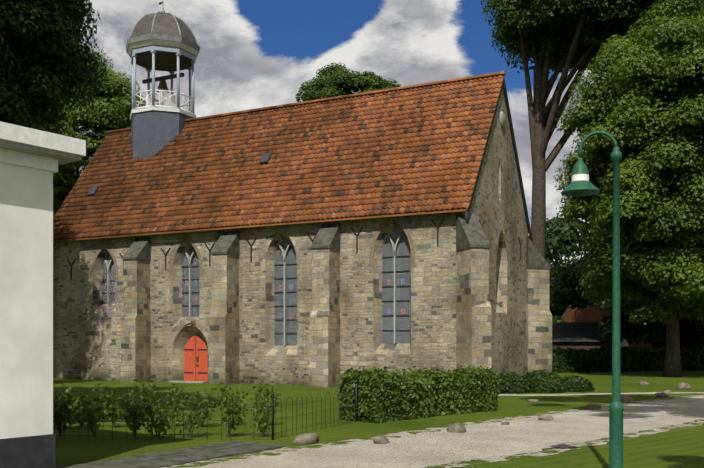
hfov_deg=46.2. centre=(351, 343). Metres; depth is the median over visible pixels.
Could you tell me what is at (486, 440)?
gravel path
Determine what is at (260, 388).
shrub
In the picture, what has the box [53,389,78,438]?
shrub
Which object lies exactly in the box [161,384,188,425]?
shrub
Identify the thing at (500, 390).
shrub
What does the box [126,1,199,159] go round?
bell turret
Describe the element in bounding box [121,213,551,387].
buttresses
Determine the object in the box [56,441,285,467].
flagstones
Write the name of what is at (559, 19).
tree
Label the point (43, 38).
tree
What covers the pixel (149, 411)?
shrub
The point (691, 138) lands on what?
tree
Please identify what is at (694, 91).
tree
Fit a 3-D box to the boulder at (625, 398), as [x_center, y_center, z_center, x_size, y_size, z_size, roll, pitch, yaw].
[8.720,1.791,26.290,0.569,0.296,0.526,0,0,27]
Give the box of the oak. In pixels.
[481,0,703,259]
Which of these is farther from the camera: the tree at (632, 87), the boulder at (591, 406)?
the tree at (632, 87)
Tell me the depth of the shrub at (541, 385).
30.82 m
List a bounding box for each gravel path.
[183,396,703,467]
[498,392,703,395]
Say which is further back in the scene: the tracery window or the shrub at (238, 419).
the tracery window
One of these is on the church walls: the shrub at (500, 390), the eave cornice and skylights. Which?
the eave cornice and skylights
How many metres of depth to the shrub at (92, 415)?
16.04 m
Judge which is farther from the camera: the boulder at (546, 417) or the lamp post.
the boulder at (546, 417)
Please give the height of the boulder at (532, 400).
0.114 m
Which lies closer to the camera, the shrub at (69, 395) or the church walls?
the shrub at (69, 395)
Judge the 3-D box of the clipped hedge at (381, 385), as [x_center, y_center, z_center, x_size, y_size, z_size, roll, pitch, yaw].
[1.872,1.198,21.268,1.490,1.352,5.329,0,0,44]
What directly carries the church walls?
on the lawn
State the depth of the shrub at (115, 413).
17.97 m
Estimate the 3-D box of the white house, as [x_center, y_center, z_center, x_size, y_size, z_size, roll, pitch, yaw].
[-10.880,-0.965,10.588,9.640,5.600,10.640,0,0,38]
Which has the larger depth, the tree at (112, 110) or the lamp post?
the tree at (112, 110)
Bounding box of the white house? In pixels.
[0,121,85,467]
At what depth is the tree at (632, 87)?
42.52 m
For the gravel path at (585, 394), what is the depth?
29.65 m
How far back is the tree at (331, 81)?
76.60 m
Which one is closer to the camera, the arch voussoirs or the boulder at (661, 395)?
the boulder at (661, 395)
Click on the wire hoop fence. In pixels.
(230, 407)
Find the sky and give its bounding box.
[77,0,598,263]
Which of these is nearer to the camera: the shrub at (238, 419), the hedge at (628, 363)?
the shrub at (238, 419)
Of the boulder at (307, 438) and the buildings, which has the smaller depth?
the boulder at (307, 438)
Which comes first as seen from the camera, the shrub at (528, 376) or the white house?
the white house
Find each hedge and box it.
[336,364,501,422]
[552,315,564,321]
[552,346,703,372]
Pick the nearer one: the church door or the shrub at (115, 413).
the shrub at (115, 413)
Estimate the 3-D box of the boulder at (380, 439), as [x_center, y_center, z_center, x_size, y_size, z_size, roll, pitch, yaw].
[0.550,1.802,15.161,0.249,0.249,0.344,0,0,27]
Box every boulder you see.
[293,433,318,444]
[373,435,389,443]
[447,422,465,432]
[527,399,538,401]
[538,415,553,420]
[583,403,600,409]
[621,395,634,401]
[639,381,649,384]
[654,393,668,396]
[677,382,690,388]
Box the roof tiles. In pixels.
[53,74,504,239]
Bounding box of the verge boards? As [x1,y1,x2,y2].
[465,79,531,241]
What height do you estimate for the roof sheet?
6.990 m
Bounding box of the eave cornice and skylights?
[87,153,529,235]
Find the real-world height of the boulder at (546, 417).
0.211 m
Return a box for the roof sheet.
[53,71,531,241]
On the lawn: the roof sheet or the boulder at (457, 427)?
the boulder at (457, 427)
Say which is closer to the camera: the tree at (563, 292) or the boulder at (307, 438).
the boulder at (307, 438)
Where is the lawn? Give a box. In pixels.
[53,370,703,467]
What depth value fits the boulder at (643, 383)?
36.94 m
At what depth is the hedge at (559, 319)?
84.94 m
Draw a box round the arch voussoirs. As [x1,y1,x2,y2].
[90,216,507,357]
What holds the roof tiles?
attached to the roof sheet
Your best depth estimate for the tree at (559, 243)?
89.12 m
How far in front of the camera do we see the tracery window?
37.07 m
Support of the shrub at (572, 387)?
on the lawn
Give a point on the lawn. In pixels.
(680, 447)
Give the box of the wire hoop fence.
[53,384,356,441]
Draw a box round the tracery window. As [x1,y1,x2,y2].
[102,235,497,345]
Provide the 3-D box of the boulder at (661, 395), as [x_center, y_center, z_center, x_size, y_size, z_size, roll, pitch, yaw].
[10.767,1.799,28.638,0.504,0.206,0.422,0,0,27]
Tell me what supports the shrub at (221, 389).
on the lawn
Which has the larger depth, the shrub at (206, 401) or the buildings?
the buildings
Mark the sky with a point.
(253, 54)
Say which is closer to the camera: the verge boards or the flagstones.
the flagstones
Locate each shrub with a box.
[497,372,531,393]
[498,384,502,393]
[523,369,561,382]
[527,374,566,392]
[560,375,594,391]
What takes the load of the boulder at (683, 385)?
on the lawn
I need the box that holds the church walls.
[53,89,527,385]
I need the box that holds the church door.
[168,335,207,382]
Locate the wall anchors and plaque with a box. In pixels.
[67,112,521,279]
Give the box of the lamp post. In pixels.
[561,131,623,467]
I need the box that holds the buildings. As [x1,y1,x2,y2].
[552,302,652,349]
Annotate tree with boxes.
[0,0,108,134]
[43,48,145,217]
[295,62,401,101]
[546,214,589,317]
[549,253,703,348]
[553,0,703,376]
[630,7,703,317]
[668,38,703,108]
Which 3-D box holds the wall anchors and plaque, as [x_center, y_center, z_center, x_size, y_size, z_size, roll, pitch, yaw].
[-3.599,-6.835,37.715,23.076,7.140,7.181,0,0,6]
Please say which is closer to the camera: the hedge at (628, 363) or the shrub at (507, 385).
the shrub at (507, 385)

